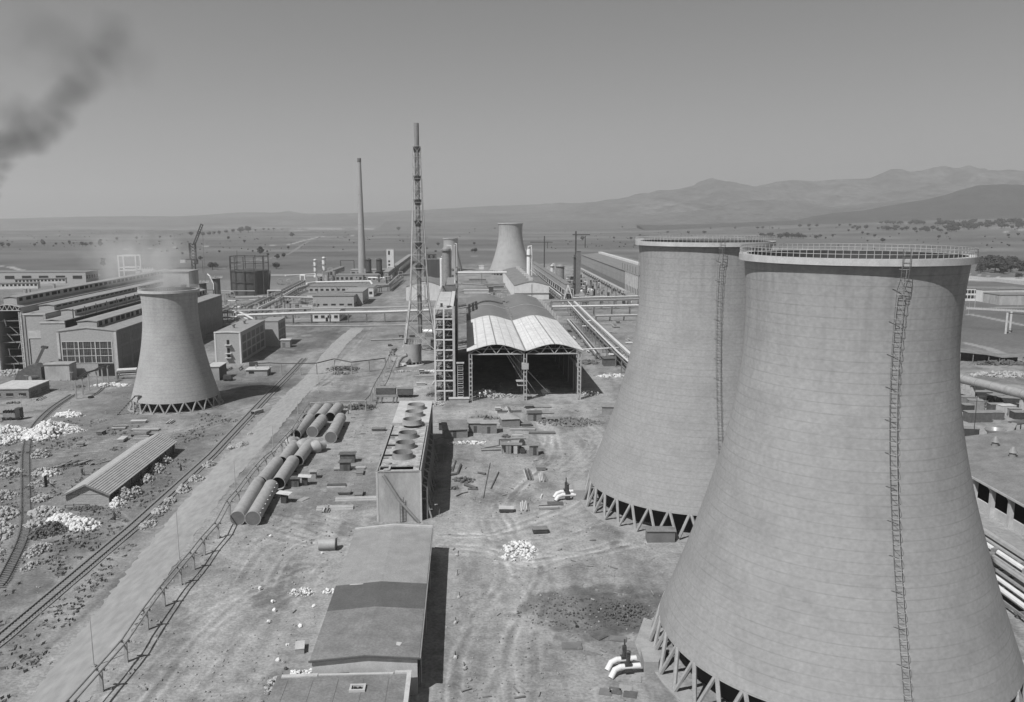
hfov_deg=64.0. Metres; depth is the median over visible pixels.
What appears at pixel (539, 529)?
equipment box
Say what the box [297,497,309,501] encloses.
concrete slab
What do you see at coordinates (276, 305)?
scaffold frame
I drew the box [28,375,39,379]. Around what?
dark drum
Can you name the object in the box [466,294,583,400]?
arched hall
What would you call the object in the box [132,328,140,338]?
window
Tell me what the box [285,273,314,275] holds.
pipe loop
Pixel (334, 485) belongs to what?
beam stack
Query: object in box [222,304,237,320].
pipe bridge
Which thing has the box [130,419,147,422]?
stack
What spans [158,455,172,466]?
rubble heap
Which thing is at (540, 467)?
equipment box
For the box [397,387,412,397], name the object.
wagon
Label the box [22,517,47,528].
rubble heap
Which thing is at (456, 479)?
scrap heap
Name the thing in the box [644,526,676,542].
site hut
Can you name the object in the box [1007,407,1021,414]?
yard container
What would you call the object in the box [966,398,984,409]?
yard container
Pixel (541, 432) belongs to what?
beam stack
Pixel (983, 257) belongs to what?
tree
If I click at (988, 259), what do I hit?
tree
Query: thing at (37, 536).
rubble heap
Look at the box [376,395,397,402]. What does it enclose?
concrete trestle
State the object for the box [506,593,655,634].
dirt mound
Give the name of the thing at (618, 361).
rubble heap
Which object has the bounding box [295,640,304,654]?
wooden box
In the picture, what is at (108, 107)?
sky
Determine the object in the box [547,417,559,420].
equipment box
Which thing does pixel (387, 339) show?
pipe loop
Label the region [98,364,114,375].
doorway
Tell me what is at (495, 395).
rubble heap
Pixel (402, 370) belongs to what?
rubble heap
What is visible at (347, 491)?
equipment box
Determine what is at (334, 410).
steel drum
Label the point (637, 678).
concrete slab
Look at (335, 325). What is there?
pipe loop
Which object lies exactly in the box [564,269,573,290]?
process rack
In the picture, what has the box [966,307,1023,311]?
fence
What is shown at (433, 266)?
dark building
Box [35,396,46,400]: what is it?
beam stack
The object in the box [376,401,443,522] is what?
fan gallery
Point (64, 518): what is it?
rubble heap
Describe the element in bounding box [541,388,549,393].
rubble heap
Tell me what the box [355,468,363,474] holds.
equipment box
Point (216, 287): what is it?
vertical tank
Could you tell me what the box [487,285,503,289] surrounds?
field hut
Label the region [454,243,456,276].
process column
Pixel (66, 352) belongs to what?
window
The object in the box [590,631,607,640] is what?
metal sheet
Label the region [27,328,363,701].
road
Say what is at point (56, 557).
weeds
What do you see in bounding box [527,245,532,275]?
white column
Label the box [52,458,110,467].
log pile
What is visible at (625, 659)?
valve stack
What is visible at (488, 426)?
site hut
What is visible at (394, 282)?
pipe bridge
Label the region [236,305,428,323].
pipe bridge
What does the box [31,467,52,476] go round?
rubble heap
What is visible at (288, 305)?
scaffold frame
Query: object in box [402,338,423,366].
squat tank
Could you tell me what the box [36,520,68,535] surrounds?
rubble heap
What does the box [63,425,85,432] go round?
rubble heap
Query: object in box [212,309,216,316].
window
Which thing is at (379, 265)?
scrubber column
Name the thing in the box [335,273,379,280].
shed
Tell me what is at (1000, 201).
wooded hill
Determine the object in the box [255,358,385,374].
pipeline
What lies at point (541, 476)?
beam stack
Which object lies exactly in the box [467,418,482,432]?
site hut
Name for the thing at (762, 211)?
hills
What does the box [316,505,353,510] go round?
beam stack
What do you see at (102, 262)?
tree
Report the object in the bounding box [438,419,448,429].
site hut
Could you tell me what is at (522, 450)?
cable drum
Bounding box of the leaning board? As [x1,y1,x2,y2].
[44,475,52,486]
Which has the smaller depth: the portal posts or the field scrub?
the portal posts
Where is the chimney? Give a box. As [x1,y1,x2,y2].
[357,158,365,272]
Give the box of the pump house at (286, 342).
[280,338,291,347]
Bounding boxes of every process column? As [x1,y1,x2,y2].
[312,259,317,276]
[321,257,326,274]
[440,256,441,287]
[442,245,451,285]
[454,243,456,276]
[550,263,553,281]
[555,264,564,288]
[572,254,575,296]
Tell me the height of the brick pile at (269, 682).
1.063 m
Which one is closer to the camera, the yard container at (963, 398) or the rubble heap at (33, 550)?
the rubble heap at (33, 550)
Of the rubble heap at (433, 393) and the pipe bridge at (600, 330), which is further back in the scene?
the pipe bridge at (600, 330)
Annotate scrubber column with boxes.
[364,258,372,272]
[375,258,382,276]
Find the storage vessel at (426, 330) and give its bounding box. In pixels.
[422,329,431,333]
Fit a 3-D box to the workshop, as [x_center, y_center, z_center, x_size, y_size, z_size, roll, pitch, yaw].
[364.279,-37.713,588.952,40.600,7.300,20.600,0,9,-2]
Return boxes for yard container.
[961,395,976,402]
[961,403,974,411]
[962,384,969,389]
[963,410,992,422]
[964,426,979,435]
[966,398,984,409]
[975,390,992,396]
[975,396,986,399]
[986,402,1005,409]
[987,393,1004,400]
[988,410,1004,419]
[996,396,1019,402]
[996,403,1016,414]
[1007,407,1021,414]
[1009,410,1023,419]
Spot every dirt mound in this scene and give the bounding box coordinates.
[327,366,359,370]
[332,371,350,374]
[344,402,377,409]
[469,415,498,419]
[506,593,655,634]
[536,416,602,428]
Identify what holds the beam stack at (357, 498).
on the ground
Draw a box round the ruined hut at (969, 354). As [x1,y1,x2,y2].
[960,348,1023,361]
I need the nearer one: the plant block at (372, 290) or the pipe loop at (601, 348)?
the pipe loop at (601, 348)
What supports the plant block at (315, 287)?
on the ground
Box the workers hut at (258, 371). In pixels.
[245,366,271,375]
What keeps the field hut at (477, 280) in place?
on the ground
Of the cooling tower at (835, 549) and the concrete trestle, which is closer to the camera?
the cooling tower at (835, 549)
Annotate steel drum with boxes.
[230,477,264,524]
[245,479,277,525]
[257,456,282,481]
[273,455,298,490]
[279,440,297,462]
[290,414,314,437]
[294,439,312,466]
[302,403,323,418]
[306,414,327,436]
[314,401,332,418]
[324,413,345,442]
[326,402,343,422]
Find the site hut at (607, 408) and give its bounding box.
[601,402,614,414]
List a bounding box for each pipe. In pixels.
[318,538,336,549]
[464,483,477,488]
[500,438,525,439]
[960,374,1023,409]
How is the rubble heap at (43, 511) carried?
on the ground
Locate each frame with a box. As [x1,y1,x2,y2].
[61,341,113,363]
[271,299,279,307]
[285,299,292,310]
[293,302,300,307]
[562,285,572,303]
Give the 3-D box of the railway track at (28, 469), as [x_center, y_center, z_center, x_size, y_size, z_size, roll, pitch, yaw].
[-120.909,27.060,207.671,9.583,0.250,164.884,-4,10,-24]
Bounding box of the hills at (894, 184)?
[0,165,1023,226]
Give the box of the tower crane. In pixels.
[180,224,205,281]
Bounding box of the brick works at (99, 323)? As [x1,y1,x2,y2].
[0,269,222,375]
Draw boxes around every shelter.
[276,490,291,502]
[298,474,311,485]
[500,442,521,453]
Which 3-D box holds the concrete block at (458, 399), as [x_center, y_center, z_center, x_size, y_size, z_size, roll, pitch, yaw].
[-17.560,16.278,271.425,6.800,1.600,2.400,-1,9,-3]
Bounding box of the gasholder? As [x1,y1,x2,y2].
[229,255,270,294]
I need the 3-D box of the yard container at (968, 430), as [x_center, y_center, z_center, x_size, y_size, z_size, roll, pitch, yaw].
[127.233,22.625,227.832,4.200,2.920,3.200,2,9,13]
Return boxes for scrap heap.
[4,401,20,403]
[454,476,475,482]
[961,370,1023,377]
[961,399,995,409]
[969,359,1023,365]
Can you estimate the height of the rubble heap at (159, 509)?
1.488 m
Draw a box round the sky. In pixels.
[0,0,1023,218]
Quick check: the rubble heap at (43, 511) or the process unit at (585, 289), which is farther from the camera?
the process unit at (585, 289)
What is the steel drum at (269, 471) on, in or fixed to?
on the ground
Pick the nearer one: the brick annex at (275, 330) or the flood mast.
the brick annex at (275, 330)
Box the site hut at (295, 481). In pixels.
[290,476,299,486]
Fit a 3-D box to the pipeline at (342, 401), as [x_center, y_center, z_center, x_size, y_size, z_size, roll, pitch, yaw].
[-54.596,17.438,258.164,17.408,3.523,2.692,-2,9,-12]
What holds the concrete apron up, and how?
on the ground
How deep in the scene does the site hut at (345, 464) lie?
197.49 m
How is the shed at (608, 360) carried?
on the ground
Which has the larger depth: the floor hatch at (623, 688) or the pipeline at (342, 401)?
the pipeline at (342, 401)
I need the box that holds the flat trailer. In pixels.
[128,429,150,436]
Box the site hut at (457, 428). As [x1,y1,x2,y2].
[441,419,468,438]
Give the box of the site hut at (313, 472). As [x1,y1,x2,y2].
[309,469,317,478]
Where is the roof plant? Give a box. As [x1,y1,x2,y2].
[426,254,436,258]
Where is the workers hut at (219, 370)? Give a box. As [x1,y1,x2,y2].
[210,362,226,380]
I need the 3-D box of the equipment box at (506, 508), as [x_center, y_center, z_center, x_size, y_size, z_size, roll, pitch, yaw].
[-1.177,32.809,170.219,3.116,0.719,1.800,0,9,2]
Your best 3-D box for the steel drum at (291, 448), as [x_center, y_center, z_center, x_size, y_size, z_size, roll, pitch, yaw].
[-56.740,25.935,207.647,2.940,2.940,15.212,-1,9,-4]
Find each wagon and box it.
[2,407,23,419]
[376,386,395,394]
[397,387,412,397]
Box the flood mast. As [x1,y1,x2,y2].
[636,238,643,307]
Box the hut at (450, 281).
[445,277,454,285]
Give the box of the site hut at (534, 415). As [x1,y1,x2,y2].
[526,410,542,420]
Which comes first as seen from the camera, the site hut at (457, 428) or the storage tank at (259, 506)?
the storage tank at (259, 506)
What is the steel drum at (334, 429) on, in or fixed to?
on the ground
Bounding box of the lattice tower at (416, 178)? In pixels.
[402,123,433,352]
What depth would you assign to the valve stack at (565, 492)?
176.89 m
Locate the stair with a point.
(129, 402)
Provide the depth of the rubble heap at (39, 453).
208.72 m
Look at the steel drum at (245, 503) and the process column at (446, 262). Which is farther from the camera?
the process column at (446, 262)
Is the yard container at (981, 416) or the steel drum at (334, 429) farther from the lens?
the yard container at (981, 416)
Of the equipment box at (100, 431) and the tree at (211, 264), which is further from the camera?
the tree at (211, 264)
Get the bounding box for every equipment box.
[76,442,84,445]
[96,429,105,434]
[117,436,127,441]
[337,489,351,493]
[354,489,363,495]
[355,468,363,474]
[371,427,385,430]
[499,506,513,511]
[521,422,531,425]
[532,526,547,533]
[536,465,545,469]
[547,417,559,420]
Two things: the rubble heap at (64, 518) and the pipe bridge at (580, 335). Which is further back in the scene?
the pipe bridge at (580, 335)
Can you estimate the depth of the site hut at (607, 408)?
253.76 m
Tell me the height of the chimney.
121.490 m
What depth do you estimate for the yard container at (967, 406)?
256.76 m
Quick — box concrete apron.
[635,618,667,660]
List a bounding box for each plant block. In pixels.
[308,283,366,292]
[313,291,356,306]
[344,287,368,304]
[358,284,377,296]
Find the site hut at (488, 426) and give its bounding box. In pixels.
[480,420,497,433]
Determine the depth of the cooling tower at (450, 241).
955.63 m
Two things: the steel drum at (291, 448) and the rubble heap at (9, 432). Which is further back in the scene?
the rubble heap at (9, 432)
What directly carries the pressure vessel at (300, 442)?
on the ground
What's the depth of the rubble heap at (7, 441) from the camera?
220.67 m
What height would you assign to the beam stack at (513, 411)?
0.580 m
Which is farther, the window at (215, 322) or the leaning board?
the window at (215, 322)
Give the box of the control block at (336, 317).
[312,306,345,320]
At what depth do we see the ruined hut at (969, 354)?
350.93 m
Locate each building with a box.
[117,255,141,276]
[424,258,439,277]
[965,429,1023,534]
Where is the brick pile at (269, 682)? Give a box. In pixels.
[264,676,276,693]
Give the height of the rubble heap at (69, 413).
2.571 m
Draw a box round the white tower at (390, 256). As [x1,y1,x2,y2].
[386,248,394,276]
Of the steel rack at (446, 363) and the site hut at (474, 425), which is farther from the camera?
the steel rack at (446, 363)
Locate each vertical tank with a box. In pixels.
[199,281,208,289]
[206,274,221,293]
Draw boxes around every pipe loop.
[234,311,253,320]
[235,290,312,301]
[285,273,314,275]
[285,325,404,326]
[306,280,372,284]
[371,338,403,340]
[377,273,409,291]
[461,283,504,284]
[582,320,609,341]
[583,347,618,355]
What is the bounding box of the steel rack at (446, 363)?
[434,266,463,400]
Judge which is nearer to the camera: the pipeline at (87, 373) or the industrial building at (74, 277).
the pipeline at (87, 373)
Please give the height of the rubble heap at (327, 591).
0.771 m
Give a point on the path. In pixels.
(1015, 541)
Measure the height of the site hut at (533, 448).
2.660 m
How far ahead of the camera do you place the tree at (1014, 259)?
1060.98 m
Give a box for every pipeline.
[64,403,312,701]
[72,364,109,398]
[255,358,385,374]
[310,400,365,410]
[365,349,393,410]
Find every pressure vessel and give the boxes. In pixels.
[283,436,299,447]
[296,438,311,449]
[311,439,326,452]
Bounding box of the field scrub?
[2,219,1023,251]
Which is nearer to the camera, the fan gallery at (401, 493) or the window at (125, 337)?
the fan gallery at (401, 493)
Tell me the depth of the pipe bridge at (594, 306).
513.65 m
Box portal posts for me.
[1005,311,1023,333]
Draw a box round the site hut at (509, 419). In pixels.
[498,413,520,426]
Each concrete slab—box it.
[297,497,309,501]
[562,642,581,649]
[609,635,626,642]
[631,674,641,682]
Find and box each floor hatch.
[598,688,611,695]
[609,687,621,694]
[619,684,632,691]
[623,691,637,698]
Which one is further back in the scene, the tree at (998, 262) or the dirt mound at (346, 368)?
the tree at (998, 262)
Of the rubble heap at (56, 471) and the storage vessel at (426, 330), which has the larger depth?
the storage vessel at (426, 330)
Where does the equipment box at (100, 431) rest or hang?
on the ground
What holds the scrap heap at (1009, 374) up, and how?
on the ground
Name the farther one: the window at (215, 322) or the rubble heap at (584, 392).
the window at (215, 322)
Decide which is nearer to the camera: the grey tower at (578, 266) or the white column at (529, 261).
the grey tower at (578, 266)
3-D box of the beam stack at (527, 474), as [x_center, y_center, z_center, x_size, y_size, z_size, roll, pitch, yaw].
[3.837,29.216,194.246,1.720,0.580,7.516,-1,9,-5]
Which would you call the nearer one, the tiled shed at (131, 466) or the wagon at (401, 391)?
the tiled shed at (131, 466)
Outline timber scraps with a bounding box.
[276,409,653,698]
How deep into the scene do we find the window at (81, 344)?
315.18 m
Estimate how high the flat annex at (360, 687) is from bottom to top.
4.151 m
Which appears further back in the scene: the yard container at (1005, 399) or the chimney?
the chimney
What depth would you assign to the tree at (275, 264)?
997.61 m
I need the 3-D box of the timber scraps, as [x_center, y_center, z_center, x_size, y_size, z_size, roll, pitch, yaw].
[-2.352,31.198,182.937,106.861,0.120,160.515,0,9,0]
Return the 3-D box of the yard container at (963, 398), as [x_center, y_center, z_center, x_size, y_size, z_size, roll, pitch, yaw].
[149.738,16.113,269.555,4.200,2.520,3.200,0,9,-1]
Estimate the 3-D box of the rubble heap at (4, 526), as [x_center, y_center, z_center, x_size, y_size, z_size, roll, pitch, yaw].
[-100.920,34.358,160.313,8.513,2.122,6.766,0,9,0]
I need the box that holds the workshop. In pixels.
[983,292,1023,304]
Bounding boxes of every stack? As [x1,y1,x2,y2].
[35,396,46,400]
[112,425,127,427]
[112,427,126,429]
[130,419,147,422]
[131,428,160,430]
[133,435,149,438]
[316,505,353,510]
[321,505,330,512]
[327,483,345,487]
[334,466,365,470]
[335,496,375,501]
[415,374,434,376]
[481,447,500,450]
[497,410,521,412]
[510,427,534,430]
[520,500,528,511]
[523,468,532,479]
[524,405,550,407]
[526,411,553,413]
[529,431,554,433]
[538,472,546,481]
[538,505,558,509]
[552,477,575,500]
[605,639,640,678]
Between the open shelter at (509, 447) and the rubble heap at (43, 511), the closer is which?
the rubble heap at (43, 511)
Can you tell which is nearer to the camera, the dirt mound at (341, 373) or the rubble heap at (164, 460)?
the rubble heap at (164, 460)
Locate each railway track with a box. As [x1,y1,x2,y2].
[0,358,307,647]
[0,394,74,586]
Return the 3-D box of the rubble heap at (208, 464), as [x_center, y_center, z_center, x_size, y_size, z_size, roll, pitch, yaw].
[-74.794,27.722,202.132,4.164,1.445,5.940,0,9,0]
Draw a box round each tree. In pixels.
[100,258,105,265]
[207,262,217,269]
[257,246,263,252]
[272,262,279,268]
[975,265,986,272]
[977,261,988,271]
[978,256,991,262]
[980,258,995,270]
[985,257,1005,272]
[999,265,1009,273]
[1005,218,1014,223]
[1006,256,1019,261]
[1006,260,1019,271]
[1017,265,1023,270]
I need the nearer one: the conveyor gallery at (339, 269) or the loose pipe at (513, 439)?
the loose pipe at (513, 439)
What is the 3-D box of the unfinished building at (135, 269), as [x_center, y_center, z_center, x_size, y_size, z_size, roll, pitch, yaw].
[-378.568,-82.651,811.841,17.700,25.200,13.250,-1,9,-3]
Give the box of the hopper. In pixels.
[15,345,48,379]
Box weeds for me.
[0,412,258,701]
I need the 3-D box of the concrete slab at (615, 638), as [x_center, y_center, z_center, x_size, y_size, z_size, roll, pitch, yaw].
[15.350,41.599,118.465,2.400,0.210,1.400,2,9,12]
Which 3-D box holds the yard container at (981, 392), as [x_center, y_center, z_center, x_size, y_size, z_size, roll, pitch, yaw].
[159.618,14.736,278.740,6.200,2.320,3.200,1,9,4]
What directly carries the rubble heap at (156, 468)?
on the ground
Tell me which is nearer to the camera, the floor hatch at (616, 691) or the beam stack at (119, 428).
the floor hatch at (616, 691)
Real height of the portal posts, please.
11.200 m
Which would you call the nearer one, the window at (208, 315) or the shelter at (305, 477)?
the shelter at (305, 477)
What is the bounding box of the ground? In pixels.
[0,218,1023,701]
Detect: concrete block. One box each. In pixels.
[449,397,468,402]
[573,481,587,499]
[640,645,661,672]
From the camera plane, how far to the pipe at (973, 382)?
263.20 m
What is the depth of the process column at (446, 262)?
555.55 m
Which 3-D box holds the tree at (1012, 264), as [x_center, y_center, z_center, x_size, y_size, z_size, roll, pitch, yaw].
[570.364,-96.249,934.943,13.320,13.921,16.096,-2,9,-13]
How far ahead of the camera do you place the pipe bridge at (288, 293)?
594.09 m
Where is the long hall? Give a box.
[308,524,433,694]
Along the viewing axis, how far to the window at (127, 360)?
325.74 m
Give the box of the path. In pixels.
[980,515,1023,551]
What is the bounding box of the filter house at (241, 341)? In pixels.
[214,320,265,362]
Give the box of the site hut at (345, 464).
[338,459,351,470]
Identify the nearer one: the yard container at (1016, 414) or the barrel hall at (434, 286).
the yard container at (1016, 414)
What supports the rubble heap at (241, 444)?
on the ground
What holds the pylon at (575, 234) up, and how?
on the ground
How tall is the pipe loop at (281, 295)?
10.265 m
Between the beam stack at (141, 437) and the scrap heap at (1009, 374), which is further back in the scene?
the scrap heap at (1009, 374)
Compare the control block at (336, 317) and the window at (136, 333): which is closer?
the window at (136, 333)
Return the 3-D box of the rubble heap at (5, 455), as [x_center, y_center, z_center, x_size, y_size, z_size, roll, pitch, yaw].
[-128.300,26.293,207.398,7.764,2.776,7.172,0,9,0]
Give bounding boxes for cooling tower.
[127,284,223,414]
[443,237,462,270]
[488,222,526,275]
[580,235,775,541]
[648,243,1023,701]
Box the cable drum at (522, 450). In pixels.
[519,447,525,453]
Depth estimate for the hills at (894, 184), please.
8289.18 m
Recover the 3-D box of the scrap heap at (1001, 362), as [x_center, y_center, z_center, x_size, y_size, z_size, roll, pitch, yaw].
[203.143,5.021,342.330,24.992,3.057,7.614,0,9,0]
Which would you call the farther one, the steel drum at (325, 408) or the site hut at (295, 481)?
the steel drum at (325, 408)
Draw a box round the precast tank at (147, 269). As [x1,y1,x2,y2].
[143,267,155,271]
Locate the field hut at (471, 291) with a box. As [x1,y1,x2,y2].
[464,289,488,293]
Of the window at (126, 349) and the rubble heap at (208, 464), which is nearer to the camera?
the rubble heap at (208, 464)
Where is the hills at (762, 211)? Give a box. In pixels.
[377,198,930,228]
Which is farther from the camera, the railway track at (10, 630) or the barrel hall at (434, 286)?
the barrel hall at (434, 286)
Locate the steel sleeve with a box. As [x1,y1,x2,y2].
[251,408,263,414]
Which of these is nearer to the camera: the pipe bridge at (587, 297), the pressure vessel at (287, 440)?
the pressure vessel at (287, 440)
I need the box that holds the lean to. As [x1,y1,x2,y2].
[43,361,76,380]
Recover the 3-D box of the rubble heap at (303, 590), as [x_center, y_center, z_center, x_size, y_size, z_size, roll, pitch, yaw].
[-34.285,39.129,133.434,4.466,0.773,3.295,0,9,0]
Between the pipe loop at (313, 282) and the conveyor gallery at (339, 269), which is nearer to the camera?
the pipe loop at (313, 282)
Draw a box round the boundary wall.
[969,276,1023,284]
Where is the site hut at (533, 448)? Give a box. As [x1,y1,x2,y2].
[528,443,539,454]
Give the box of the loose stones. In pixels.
[24,365,666,701]
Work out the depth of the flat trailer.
228.41 m
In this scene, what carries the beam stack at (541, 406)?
on the ground
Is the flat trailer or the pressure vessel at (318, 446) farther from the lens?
the flat trailer
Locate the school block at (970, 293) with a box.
[965,286,996,300]
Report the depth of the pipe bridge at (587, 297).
571.78 m
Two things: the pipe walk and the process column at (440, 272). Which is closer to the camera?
the process column at (440, 272)
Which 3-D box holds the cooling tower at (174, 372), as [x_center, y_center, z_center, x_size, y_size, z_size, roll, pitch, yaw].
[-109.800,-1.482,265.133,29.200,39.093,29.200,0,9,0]
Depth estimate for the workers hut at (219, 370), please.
309.01 m
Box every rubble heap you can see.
[0,369,21,376]
[0,424,28,443]
[0,439,11,444]
[0,450,20,461]
[0,465,24,477]
[0,489,18,503]
[0,506,19,520]
[0,520,18,531]
[0,529,14,540]
[19,560,40,571]
[20,419,76,443]
[21,542,54,558]
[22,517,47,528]
[25,527,52,540]
[27,505,65,518]
[28,478,55,487]
[30,448,53,459]
[30,493,53,502]
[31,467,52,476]
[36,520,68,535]
[41,470,54,477]
[45,512,80,525]
[51,409,85,417]
[52,468,62,475]
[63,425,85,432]
[67,505,109,511]
[67,517,101,531]
[91,382,130,386]
[109,496,126,508]
[114,487,136,502]
[131,485,144,495]
[138,519,160,531]
[139,473,156,484]
[147,463,167,474]
[150,505,169,514]
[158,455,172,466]
[163,496,177,504]
[175,484,193,494]
[188,474,204,482]
[201,460,217,467]
[236,440,248,447]
[288,587,313,596]
[290,668,311,673]
[321,588,333,593]
[390,369,416,372]
[424,392,441,396]
[432,400,445,407]
[451,440,485,444]
[473,388,495,395]
[477,393,520,398]
[498,540,535,557]
[501,551,535,560]
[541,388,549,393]
[574,390,598,396]
[579,359,598,364]
[595,355,627,364]
[596,373,623,377]
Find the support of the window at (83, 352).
in the brick works at (99, 323)
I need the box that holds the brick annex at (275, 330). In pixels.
[264,317,285,346]
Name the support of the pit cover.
on the ground
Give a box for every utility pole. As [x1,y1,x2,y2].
[89,614,96,666]
[176,512,180,561]
[973,394,977,434]
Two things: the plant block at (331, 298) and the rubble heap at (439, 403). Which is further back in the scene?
the plant block at (331, 298)
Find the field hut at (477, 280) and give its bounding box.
[469,279,485,282]
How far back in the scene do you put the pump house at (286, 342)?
387.82 m
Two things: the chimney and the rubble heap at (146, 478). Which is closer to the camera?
the rubble heap at (146, 478)
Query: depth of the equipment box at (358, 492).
179.46 m
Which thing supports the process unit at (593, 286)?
on the ground
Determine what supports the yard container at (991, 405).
on the ground
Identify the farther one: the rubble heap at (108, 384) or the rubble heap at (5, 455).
the rubble heap at (108, 384)
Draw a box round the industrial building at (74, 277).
[0,270,98,285]
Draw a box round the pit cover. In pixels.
[547,501,562,504]
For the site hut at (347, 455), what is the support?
on the ground
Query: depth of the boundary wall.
793.89 m
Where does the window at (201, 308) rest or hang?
in the brick works at (99, 323)
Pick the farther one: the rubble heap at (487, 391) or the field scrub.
the field scrub
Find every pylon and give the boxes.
[530,236,552,278]
[572,231,589,253]
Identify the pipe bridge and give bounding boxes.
[116,368,136,379]
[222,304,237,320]
[223,310,235,319]
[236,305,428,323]
[239,280,304,313]
[257,284,308,312]
[377,276,403,291]
[458,271,506,275]
[532,269,564,302]
[550,297,638,309]
[551,304,638,315]
[567,301,629,372]
[567,319,600,358]
[572,295,637,304]
[595,314,636,320]
[983,527,1023,618]
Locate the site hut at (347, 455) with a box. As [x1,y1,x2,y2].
[338,451,356,462]
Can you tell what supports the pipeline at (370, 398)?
on the ground
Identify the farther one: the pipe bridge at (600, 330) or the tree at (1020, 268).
the tree at (1020, 268)
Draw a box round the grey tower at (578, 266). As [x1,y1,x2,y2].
[576,251,580,296]
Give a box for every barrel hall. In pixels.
[406,276,439,300]
[503,266,549,298]
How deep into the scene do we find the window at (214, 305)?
448.18 m
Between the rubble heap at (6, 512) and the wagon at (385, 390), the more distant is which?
the wagon at (385, 390)
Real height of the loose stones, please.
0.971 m
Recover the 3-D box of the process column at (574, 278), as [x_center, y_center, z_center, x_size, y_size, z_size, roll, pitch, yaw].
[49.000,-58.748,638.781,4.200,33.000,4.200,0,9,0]
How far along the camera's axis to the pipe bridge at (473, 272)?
758.59 m
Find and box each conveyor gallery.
[0,282,40,292]
[14,277,66,292]
[322,266,344,279]
[383,254,410,281]
[533,261,570,298]
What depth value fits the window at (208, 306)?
436.94 m
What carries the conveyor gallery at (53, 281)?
on the ground
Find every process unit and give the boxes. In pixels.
[584,285,590,294]
[588,279,594,288]
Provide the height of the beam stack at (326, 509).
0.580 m
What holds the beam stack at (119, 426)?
on the ground
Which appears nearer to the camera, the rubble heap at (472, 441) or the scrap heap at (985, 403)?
the rubble heap at (472, 441)
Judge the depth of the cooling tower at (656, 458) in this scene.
158.93 m
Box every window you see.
[62,342,77,348]
[63,349,78,355]
[63,356,78,362]
[79,342,94,347]
[79,349,94,355]
[80,356,95,362]
[96,342,110,347]
[96,349,111,354]
[97,356,111,362]
[121,331,129,343]
[122,343,130,354]
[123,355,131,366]
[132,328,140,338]
[133,339,140,350]
[134,351,139,361]
[199,305,204,313]
[200,314,204,322]
[200,323,205,331]
[206,303,210,310]
[206,312,210,319]
[207,320,211,328]
[212,301,216,308]
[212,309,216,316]
[213,318,217,325]
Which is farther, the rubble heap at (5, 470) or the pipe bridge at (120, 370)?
the pipe bridge at (120, 370)
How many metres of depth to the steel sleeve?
255.50 m
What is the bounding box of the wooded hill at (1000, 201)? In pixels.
[638,184,1023,229]
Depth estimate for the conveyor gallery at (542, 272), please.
686.92 m
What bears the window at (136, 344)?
in the brick works at (99, 323)
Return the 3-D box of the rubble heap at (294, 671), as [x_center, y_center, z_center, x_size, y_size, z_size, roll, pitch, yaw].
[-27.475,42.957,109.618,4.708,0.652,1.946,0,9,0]
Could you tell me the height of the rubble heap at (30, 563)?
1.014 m
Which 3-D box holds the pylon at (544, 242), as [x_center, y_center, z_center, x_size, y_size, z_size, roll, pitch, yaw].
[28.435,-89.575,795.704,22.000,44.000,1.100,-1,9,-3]
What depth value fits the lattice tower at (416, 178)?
371.87 m
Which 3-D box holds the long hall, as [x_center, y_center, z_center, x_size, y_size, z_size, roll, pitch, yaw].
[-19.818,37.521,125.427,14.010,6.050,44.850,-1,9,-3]
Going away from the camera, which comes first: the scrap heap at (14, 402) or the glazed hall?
the scrap heap at (14, 402)
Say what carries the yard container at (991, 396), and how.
on the ground
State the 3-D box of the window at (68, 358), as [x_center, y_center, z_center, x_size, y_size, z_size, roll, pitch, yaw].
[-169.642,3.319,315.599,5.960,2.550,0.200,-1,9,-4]
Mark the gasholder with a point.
(243, 282)
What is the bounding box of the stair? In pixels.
[117,395,140,414]
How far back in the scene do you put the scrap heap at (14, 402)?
269.87 m
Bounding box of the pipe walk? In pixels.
[581,268,625,295]
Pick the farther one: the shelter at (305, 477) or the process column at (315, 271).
the process column at (315, 271)
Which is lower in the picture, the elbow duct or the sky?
the elbow duct
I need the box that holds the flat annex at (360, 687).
[267,670,411,701]
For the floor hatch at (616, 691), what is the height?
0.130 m
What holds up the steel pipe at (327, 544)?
on the ground
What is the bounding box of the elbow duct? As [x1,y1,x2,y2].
[395,353,407,367]
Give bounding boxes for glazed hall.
[581,252,639,294]
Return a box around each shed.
[0,380,49,398]
[61,433,177,505]
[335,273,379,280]
[350,268,398,275]
[430,338,433,349]
[601,356,616,365]
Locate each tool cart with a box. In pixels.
[223,374,232,380]
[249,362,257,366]
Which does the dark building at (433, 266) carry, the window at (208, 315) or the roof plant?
the roof plant
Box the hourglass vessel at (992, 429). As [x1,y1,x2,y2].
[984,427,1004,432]

